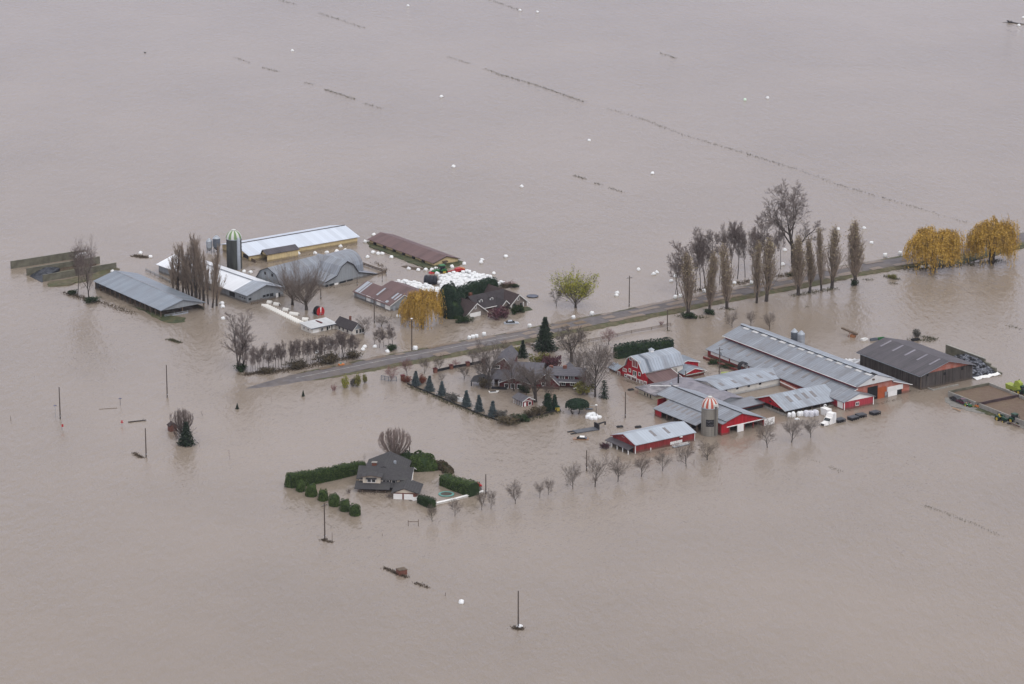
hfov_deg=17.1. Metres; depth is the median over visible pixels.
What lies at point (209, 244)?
feed bin
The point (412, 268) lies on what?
mud bank
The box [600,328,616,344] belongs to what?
bare tree
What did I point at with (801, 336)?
grain bin
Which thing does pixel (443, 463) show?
shrub
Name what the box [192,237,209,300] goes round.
poplar tree
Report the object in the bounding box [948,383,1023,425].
manure store
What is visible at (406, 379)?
shrub
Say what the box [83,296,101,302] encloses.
shrub
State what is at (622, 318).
road mud
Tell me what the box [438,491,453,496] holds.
trampoline
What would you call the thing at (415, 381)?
spruce tree
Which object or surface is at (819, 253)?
poplar tree
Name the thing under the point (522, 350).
conifer tree
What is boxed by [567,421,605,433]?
flatbed trailer
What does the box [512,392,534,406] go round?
shed
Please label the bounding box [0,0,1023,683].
water
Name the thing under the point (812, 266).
poplar tree
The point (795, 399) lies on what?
open shed
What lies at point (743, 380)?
calf wing
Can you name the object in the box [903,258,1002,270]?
weeds
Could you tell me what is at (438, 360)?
bare tree
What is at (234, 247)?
silo
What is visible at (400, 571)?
brick stump
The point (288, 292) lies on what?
bare tree
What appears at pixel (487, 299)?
house
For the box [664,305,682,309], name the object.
road mud
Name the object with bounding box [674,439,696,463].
fruit tree
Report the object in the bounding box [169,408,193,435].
bare tree
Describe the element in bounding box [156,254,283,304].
long barn
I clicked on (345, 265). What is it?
gambrel barn
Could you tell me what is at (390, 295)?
rusty shed
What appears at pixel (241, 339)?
bare tree
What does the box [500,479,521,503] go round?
fruit tree
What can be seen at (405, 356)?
road marking
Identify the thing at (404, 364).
bare tree
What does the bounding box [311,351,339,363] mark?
shrub
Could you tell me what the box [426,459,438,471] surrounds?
shrub
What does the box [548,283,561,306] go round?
bare tree
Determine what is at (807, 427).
fruit tree
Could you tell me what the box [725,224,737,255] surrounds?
alder tree
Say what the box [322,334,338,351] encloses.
alder tree
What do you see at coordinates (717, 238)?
alder tree
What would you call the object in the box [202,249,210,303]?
poplar tree
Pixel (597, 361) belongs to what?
bare tree
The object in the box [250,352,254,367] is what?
alder tree
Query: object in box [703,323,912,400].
dairy barn
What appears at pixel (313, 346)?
alder tree
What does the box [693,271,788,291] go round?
weeds
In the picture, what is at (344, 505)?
topiary dome
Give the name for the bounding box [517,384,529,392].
shrub
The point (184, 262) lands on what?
poplar tree
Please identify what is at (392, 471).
front house
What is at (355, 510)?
topiary dome
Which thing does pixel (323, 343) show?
alder tree
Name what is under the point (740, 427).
sliding door
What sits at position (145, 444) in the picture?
utility pole
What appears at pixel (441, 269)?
tractor
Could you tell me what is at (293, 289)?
bare tree
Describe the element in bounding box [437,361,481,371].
garden fence
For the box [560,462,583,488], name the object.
fruit tree
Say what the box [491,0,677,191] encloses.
weeds
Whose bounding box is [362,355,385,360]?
road mud
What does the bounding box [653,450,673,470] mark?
fruit tree
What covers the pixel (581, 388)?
shrub
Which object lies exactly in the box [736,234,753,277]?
alder tree
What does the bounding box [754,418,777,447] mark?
fruit tree
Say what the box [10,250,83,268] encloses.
bunker wall
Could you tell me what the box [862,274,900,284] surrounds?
weeds
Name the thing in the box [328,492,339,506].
topiary dome
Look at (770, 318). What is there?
bare tree
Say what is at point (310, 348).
alder tree
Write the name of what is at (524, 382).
bare tree
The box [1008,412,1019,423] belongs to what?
tractor
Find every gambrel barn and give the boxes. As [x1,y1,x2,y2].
[256,249,376,286]
[616,347,684,384]
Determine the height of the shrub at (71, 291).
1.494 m
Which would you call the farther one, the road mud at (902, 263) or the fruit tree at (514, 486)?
the road mud at (902, 263)
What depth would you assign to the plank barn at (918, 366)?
937.82 m
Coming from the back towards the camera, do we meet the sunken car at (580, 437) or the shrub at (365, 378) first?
the shrub at (365, 378)
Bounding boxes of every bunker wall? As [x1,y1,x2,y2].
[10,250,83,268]
[26,256,99,275]
[42,262,116,281]
[945,344,1001,373]
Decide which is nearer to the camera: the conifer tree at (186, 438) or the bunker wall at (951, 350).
the conifer tree at (186, 438)
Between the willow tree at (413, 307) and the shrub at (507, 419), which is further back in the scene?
the willow tree at (413, 307)
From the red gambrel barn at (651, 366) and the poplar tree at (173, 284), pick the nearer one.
the red gambrel barn at (651, 366)
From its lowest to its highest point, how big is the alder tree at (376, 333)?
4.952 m
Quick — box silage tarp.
[30,265,59,281]
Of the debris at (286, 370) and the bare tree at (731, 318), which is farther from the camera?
the bare tree at (731, 318)
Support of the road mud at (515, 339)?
on the road
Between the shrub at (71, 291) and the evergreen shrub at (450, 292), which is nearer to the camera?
the evergreen shrub at (450, 292)
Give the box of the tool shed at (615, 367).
[607,362,621,372]
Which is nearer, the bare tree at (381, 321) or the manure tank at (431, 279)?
the bare tree at (381, 321)
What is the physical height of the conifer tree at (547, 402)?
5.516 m
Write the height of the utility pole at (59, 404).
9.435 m
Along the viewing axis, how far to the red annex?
942.43 m
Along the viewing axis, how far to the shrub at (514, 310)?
1001.69 m
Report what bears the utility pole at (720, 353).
on the water
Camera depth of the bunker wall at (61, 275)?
1041.20 m
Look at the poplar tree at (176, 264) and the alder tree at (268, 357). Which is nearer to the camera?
the alder tree at (268, 357)
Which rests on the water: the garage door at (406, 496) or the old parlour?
the old parlour
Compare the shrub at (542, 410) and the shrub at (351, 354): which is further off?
the shrub at (351, 354)
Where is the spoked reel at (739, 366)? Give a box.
[737,361,747,369]
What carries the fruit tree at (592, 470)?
on the water
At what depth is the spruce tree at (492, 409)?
905.86 m
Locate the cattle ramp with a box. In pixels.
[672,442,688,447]
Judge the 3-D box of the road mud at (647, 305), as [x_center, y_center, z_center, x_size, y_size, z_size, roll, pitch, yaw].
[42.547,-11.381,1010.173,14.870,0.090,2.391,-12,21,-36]
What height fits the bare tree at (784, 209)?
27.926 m
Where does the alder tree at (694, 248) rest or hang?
on the water
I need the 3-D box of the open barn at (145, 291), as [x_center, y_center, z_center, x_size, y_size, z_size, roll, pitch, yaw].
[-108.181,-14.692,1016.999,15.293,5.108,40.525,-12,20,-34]
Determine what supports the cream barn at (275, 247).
on the water
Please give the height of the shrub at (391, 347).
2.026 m
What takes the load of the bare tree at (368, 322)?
on the water
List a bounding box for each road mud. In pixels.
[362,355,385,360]
[427,341,461,348]
[433,351,450,355]
[465,335,495,341]
[467,345,483,349]
[499,337,524,342]
[506,328,530,333]
[522,331,535,334]
[550,323,569,328]
[553,318,579,323]
[569,323,591,329]
[608,314,644,321]
[628,306,658,312]
[636,299,674,307]
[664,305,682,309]
[666,298,699,305]
[676,295,700,300]
[704,294,742,301]
[715,286,747,292]
[772,280,807,288]
[775,271,818,281]
[825,265,850,270]
[825,271,861,278]
[865,260,882,263]
[869,266,882,269]
[892,261,916,265]
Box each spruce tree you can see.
[411,371,421,385]
[423,376,435,391]
[436,381,446,396]
[460,390,472,406]
[474,395,484,412]
[488,401,497,417]
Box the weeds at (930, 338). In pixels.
[806,306,938,341]
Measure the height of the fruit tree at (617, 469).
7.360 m
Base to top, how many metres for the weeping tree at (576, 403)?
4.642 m
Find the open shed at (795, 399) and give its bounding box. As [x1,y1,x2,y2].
[753,384,833,415]
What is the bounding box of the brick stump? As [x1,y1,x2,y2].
[396,567,407,575]
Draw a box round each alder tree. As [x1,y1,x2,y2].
[243,352,248,363]
[249,346,257,361]
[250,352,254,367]
[254,350,260,371]
[261,342,267,368]
[264,349,273,366]
[273,343,287,365]
[273,345,279,368]
[276,344,282,369]
[281,341,287,360]
[292,338,301,359]
[292,344,299,359]
[301,340,306,357]
[302,343,310,363]
[308,340,312,355]
[311,340,323,361]
[312,337,315,363]
[318,336,326,355]
[318,342,323,359]
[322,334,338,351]
[326,337,331,352]
[333,338,337,358]
[334,330,348,356]
[339,331,344,348]
[349,334,355,351]
[372,330,380,344]
[376,333,385,347]
[377,327,386,345]
[384,324,395,343]
[386,327,391,338]
[666,251,682,294]
[670,240,697,267]
[675,259,682,294]
[688,237,706,288]
[691,231,708,289]
[693,227,717,285]
[703,229,723,265]
[718,223,726,283]
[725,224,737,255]
[727,221,745,278]
[729,222,739,276]
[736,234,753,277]
[748,227,760,272]
[749,227,765,258]
[754,215,778,270]
[773,230,780,261]
[775,223,785,268]
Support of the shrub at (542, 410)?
on the water
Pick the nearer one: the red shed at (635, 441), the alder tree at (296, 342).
the red shed at (635, 441)
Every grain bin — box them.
[791,328,797,340]
[797,330,804,343]
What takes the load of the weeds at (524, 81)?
on the water
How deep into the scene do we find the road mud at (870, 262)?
1055.63 m
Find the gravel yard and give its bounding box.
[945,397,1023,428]
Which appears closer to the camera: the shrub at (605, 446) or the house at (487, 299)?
the shrub at (605, 446)
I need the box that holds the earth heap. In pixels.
[60,263,96,270]
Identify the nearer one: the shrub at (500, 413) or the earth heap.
the shrub at (500, 413)
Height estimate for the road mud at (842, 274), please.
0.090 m
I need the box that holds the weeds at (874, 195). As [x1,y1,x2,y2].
[808,173,963,221]
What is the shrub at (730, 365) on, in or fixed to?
on the water
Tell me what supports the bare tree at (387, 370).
on the water
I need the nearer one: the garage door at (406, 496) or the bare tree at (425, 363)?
the garage door at (406, 496)
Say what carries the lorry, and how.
on the water
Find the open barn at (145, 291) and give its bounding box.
[93,270,205,316]
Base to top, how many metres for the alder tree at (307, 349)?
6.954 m
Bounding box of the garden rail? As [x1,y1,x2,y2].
[407,383,560,421]
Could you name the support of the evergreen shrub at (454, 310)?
on the water
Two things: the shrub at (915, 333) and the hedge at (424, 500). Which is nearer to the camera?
the hedge at (424, 500)
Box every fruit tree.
[427,504,436,521]
[447,498,462,514]
[475,491,487,506]
[486,490,497,505]
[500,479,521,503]
[532,482,544,494]
[543,478,554,494]
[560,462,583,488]
[584,452,612,486]
[609,455,632,479]
[633,452,652,476]
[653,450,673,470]
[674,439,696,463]
[696,437,719,459]
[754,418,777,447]
[782,416,802,442]
[798,415,820,436]
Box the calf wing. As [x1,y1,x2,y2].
[693,367,779,393]
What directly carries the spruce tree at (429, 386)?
on the water
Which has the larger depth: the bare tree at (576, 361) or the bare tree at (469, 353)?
the bare tree at (469, 353)
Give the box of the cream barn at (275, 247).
[220,225,359,262]
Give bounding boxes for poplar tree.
[167,241,185,290]
[167,254,177,288]
[177,255,187,292]
[179,232,202,297]
[179,245,189,294]
[181,250,187,293]
[182,249,193,296]
[191,248,204,298]
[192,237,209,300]
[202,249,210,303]
[207,243,220,307]
[210,256,226,305]
[673,251,699,312]
[702,248,721,309]
[718,242,737,308]
[750,240,766,302]
[759,235,783,301]
[788,234,809,295]
[804,237,821,292]
[814,227,828,290]
[824,224,844,288]
[843,219,865,284]
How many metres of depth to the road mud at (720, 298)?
1016.40 m
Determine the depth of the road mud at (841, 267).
1048.82 m
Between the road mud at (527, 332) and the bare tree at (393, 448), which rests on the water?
the bare tree at (393, 448)
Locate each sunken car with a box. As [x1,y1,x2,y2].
[504,320,518,323]
[573,435,588,439]
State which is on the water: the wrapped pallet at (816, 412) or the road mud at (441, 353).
the wrapped pallet at (816, 412)
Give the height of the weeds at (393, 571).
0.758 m
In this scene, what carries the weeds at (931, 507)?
on the water
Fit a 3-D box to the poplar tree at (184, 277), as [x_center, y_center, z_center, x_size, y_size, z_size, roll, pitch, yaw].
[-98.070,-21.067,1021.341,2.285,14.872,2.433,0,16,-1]
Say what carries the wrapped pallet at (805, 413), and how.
on the water
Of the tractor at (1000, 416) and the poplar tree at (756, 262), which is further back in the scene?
the poplar tree at (756, 262)
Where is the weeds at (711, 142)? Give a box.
[606,108,792,167]
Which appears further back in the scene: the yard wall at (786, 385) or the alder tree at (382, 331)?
the alder tree at (382, 331)
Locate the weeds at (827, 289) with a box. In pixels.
[674,287,839,318]
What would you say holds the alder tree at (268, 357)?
on the water
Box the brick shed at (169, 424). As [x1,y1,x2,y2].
[167,422,175,431]
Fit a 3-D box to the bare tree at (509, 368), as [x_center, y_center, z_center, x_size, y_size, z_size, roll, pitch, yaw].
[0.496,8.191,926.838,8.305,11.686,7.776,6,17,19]
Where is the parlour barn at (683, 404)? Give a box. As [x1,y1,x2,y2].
[653,385,774,435]
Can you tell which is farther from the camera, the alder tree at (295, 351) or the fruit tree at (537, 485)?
the alder tree at (295, 351)
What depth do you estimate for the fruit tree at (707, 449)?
869.94 m
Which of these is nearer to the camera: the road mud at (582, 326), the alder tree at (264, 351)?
the alder tree at (264, 351)
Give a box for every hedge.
[289,460,365,488]
[417,494,436,508]
[439,473,479,496]
[456,276,498,296]
[613,337,673,358]
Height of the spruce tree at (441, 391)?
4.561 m
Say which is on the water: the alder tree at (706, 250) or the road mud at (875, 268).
the alder tree at (706, 250)
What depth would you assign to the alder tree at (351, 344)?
957.77 m
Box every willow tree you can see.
[397,286,446,329]
[549,264,600,307]
[902,224,968,275]
[963,215,1020,267]
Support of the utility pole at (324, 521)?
in the water
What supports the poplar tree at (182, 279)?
on the water
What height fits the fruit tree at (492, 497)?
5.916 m
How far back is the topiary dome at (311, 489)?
843.46 m
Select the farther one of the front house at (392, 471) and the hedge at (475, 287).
the hedge at (475, 287)
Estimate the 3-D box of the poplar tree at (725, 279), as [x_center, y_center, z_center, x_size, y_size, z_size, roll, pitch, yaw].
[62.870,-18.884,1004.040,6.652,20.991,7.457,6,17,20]
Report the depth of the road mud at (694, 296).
1016.05 m
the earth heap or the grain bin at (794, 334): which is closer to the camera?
the grain bin at (794, 334)
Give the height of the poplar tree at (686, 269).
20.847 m
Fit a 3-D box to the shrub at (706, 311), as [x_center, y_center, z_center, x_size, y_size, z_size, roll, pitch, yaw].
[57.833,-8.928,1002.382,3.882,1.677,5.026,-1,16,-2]
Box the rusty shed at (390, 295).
[352,281,422,310]
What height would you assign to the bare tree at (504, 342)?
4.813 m
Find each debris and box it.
[63,291,102,303]
[96,300,137,314]
[131,254,148,258]
[133,452,145,458]
[165,338,182,343]
[238,356,357,375]
[509,625,525,630]
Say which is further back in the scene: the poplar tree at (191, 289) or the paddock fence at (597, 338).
the poplar tree at (191, 289)
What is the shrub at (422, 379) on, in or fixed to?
on the water
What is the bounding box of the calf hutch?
[289,312,299,315]
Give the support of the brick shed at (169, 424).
on the water
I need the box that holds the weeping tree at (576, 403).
[565,398,589,413]
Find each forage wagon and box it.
[448,266,464,271]
[1005,380,1022,392]
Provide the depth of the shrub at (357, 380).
932.01 m
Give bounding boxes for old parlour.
[661,374,764,410]
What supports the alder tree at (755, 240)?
on the water
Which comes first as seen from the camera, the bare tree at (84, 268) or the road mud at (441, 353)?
the road mud at (441, 353)
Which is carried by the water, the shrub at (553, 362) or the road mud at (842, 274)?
the shrub at (553, 362)
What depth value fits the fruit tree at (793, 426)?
884.61 m
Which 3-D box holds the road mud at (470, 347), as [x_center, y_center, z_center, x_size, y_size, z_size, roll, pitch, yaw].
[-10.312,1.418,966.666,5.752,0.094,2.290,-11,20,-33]
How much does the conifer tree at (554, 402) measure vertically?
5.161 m
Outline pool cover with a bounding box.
[527,294,537,297]
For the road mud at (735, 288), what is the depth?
1025.82 m
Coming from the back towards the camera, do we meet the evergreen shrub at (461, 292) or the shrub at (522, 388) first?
the evergreen shrub at (461, 292)
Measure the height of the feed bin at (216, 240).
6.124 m
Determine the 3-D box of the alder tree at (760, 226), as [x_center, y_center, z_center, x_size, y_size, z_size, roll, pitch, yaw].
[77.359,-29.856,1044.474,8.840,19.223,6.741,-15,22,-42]
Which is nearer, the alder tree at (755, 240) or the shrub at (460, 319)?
the shrub at (460, 319)
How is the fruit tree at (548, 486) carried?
on the water
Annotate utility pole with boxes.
[59,387,60,418]
[145,428,146,456]
[166,365,167,397]
[323,503,326,538]
[409,318,412,349]
[517,591,518,626]
[628,276,630,306]
[718,347,722,373]
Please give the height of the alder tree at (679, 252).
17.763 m
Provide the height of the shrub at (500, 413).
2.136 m
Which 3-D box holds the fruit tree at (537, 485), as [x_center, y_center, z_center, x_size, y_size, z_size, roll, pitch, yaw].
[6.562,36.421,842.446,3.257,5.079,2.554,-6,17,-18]
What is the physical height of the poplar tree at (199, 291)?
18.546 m
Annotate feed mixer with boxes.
[841,327,857,337]
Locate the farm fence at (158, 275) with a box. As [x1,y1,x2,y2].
[146,269,170,282]
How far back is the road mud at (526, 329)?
981.90 m
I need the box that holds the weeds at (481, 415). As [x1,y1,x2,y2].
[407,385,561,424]
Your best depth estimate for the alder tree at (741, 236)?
1034.54 m
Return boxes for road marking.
[298,335,516,377]
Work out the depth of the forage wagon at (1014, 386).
926.25 m
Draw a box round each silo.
[226,229,241,269]
[701,396,718,436]
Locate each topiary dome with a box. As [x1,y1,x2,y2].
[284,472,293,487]
[295,479,305,492]
[305,482,317,497]
[317,488,328,501]
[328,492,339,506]
[339,498,349,511]
[349,503,360,516]
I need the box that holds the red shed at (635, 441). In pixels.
[605,421,695,453]
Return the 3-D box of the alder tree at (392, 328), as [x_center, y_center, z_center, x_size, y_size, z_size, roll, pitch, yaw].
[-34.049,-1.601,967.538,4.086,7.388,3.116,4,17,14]
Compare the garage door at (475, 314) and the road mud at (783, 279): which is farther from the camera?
the road mud at (783, 279)
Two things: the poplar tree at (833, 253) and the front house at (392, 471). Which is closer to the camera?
the front house at (392, 471)
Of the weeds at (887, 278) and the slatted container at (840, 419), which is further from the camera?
the weeds at (887, 278)
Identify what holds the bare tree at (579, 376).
on the water
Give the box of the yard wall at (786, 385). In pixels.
[780,380,797,389]
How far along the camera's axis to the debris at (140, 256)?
1064.22 m
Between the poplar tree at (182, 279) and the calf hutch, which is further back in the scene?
the poplar tree at (182, 279)
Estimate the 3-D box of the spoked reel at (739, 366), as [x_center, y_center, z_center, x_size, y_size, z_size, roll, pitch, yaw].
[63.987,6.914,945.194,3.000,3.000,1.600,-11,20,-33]
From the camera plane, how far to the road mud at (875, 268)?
1048.30 m
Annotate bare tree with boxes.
[69,245,85,295]
[72,237,97,296]
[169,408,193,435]
[220,309,259,367]
[265,256,316,304]
[275,253,330,309]
[355,316,371,331]
[374,315,393,325]
[378,427,411,454]
[384,364,398,379]
[399,357,413,372]
[417,355,430,373]
[432,355,443,368]
[457,365,474,377]
[465,348,480,361]
[471,338,503,389]
[471,359,488,374]
[500,339,510,348]
[500,353,523,390]
[510,372,536,394]
[514,362,553,402]
[543,379,559,394]
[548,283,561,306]
[556,325,590,361]
[565,349,584,366]
[572,339,617,396]
[576,369,594,385]
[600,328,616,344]
[724,311,738,325]
[743,311,757,322]
[760,178,825,267]
[760,311,774,329]
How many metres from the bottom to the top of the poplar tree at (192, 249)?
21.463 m
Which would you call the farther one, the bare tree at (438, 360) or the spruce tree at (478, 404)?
the bare tree at (438, 360)
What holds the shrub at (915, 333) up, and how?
on the water
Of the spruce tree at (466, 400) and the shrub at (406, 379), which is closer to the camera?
the spruce tree at (466, 400)
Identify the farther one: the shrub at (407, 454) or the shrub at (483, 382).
the shrub at (483, 382)
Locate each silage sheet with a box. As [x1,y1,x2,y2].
[846,358,859,362]
[954,353,994,377]
[973,372,1000,379]
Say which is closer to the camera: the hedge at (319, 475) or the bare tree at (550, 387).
the hedge at (319, 475)
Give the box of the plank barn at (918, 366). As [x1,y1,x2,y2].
[856,337,975,390]
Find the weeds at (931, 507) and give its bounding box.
[816,461,995,534]
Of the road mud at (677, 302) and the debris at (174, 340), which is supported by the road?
the road mud at (677, 302)
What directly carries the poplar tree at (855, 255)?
on the water
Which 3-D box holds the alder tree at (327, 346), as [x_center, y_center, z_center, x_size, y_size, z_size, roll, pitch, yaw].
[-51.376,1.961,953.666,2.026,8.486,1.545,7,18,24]
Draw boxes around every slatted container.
[836,417,845,422]
[847,415,858,420]
[855,412,866,417]
[869,410,880,415]
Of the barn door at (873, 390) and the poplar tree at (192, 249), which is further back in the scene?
the poplar tree at (192, 249)
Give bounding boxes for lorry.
[820,411,835,425]
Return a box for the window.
[632,359,637,367]
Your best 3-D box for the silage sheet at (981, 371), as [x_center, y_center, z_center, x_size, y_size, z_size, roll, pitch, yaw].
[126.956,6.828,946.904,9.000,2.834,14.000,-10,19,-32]
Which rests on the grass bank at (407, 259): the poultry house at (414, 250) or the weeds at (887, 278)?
the poultry house at (414, 250)
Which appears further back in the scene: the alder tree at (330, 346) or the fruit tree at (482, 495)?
the alder tree at (330, 346)
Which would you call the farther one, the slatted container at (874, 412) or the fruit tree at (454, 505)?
the slatted container at (874, 412)
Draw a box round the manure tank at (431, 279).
[424,275,437,284]
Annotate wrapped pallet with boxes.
[803,410,808,416]
[809,410,814,416]
[812,409,818,415]
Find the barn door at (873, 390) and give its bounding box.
[867,385,877,398]
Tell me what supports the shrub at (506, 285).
on the water
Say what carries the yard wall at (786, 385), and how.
in the water
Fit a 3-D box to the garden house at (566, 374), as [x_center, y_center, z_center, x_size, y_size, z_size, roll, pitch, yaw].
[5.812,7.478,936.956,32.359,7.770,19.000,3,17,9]
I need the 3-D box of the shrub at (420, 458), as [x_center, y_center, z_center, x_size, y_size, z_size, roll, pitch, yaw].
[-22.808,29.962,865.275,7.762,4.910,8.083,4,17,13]
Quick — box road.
[245,233,1023,388]
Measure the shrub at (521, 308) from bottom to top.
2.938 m
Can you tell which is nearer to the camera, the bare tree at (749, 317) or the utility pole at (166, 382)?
the utility pole at (166, 382)
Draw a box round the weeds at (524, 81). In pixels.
[447,56,582,100]
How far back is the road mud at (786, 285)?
1029.38 m
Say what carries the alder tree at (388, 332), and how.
on the water
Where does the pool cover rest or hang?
on the water
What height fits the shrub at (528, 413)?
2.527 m
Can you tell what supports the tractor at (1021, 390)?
on the water
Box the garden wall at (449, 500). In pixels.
[436,490,483,504]
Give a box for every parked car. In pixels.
[949,395,960,400]
[956,398,970,404]
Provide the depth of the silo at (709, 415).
888.98 m
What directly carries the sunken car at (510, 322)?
on the water
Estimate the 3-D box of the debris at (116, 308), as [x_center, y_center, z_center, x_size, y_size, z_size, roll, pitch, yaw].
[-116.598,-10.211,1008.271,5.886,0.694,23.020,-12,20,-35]
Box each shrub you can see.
[67,289,77,294]
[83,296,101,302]
[171,420,195,438]
[232,363,247,372]
[258,366,276,373]
[283,358,307,369]
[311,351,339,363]
[341,374,349,387]
[345,349,363,359]
[350,378,354,386]
[353,373,361,385]
[362,372,367,382]
[386,343,397,351]
[400,450,413,458]
[402,375,412,382]
[409,450,435,471]
[419,374,426,383]
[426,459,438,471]
[438,281,461,314]
[439,460,448,470]
[441,465,454,473]
[443,299,463,318]
[444,392,459,400]
[455,315,474,322]
[456,286,465,298]
[477,377,492,388]
[488,305,509,320]
[493,409,507,416]
[495,414,522,424]
[500,282,510,287]
[508,413,529,421]
[509,306,519,314]
[514,304,524,312]
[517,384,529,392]
[521,409,537,416]
[528,352,550,362]
[529,405,547,414]
[541,354,561,365]
[573,381,593,394]
[599,442,609,449]
[681,312,696,318]
[702,309,714,314]
[708,358,720,364]
[720,363,734,368]
[850,279,858,285]
[912,328,920,337]
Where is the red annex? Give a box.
[678,355,706,376]
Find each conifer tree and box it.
[176,421,197,446]
[517,340,527,358]
[532,317,560,352]
[542,393,553,411]
[552,394,557,410]
[598,380,609,399]
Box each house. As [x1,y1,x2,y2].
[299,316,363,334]
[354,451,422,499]
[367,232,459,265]
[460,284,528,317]
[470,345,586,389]
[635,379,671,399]
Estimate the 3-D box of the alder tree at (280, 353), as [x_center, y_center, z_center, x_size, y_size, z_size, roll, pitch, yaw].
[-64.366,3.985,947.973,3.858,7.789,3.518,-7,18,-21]
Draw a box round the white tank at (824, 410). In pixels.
[820,404,831,415]
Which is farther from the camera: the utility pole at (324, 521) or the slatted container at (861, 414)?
the slatted container at (861, 414)
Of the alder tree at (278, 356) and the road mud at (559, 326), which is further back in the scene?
the road mud at (559, 326)
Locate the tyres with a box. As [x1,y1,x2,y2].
[956,354,995,375]
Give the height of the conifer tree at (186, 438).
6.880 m
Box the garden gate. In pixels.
[381,375,396,380]
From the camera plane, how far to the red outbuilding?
914.74 m
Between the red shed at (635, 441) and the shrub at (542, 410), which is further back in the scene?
the shrub at (542, 410)
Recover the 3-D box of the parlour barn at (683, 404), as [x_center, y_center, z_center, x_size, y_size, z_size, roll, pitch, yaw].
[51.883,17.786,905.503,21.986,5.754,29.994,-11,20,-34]
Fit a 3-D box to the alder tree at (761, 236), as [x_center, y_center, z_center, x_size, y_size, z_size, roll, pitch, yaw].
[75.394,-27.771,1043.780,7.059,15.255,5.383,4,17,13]
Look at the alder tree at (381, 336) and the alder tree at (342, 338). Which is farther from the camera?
the alder tree at (381, 336)
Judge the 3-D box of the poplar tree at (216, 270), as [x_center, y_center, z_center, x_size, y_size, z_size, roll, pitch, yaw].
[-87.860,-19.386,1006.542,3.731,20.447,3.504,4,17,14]
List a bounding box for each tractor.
[431,264,447,273]
[995,412,1007,422]
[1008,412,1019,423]
[1016,385,1023,395]
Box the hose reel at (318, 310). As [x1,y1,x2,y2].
[312,306,324,315]
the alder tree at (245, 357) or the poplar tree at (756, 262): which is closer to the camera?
the alder tree at (245, 357)
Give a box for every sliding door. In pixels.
[737,423,743,431]
[764,417,774,424]
[888,390,896,396]
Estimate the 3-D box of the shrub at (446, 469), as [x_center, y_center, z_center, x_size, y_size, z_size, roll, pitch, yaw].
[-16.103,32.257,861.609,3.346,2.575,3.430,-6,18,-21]
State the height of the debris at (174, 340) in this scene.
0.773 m
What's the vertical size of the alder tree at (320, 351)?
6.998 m
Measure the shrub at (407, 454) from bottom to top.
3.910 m
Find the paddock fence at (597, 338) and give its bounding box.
[554,323,670,346]
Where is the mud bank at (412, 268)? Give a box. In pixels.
[401,265,423,269]
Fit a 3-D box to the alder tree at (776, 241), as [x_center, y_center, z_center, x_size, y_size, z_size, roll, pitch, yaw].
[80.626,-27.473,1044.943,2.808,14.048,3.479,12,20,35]
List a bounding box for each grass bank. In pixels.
[47,268,119,286]
[129,305,185,322]
[366,242,462,269]
[911,244,1023,267]
[975,408,995,415]
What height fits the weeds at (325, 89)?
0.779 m
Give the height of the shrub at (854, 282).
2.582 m
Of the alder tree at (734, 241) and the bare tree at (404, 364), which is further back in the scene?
the alder tree at (734, 241)
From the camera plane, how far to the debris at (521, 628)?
757.62 m
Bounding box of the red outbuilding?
[827,382,875,409]
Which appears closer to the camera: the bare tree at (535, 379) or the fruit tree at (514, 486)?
the fruit tree at (514, 486)
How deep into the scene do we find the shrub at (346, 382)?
930.66 m
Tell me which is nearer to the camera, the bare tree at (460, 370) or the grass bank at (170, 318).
the bare tree at (460, 370)
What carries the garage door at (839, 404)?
in the red outbuilding
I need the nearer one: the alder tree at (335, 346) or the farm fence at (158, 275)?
the alder tree at (335, 346)
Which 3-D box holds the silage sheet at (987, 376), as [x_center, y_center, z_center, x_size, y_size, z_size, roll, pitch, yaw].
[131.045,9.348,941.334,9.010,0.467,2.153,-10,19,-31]
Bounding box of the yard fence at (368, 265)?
[363,262,385,270]
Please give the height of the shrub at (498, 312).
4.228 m
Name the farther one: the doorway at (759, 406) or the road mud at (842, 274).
the road mud at (842, 274)
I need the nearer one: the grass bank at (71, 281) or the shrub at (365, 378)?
the shrub at (365, 378)
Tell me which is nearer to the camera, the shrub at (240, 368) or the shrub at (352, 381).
the shrub at (352, 381)
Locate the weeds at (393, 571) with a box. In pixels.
[383,565,429,587]
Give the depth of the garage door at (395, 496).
842.02 m
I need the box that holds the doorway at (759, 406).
[745,404,762,410]
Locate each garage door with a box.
[393,494,401,498]
[404,494,412,499]
[470,311,480,316]
[837,401,842,408]
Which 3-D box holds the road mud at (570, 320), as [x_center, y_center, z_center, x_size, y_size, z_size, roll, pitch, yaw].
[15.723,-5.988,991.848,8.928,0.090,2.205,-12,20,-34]
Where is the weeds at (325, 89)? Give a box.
[237,58,378,107]
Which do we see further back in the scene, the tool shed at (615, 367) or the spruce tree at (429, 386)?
the tool shed at (615, 367)
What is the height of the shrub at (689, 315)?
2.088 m
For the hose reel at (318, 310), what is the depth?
1000.55 m
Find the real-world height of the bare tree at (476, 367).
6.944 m
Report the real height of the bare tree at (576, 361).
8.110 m
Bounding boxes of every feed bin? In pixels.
[206,238,211,252]
[213,235,219,251]
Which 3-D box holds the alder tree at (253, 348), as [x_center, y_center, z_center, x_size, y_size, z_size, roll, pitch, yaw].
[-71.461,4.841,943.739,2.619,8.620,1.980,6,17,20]

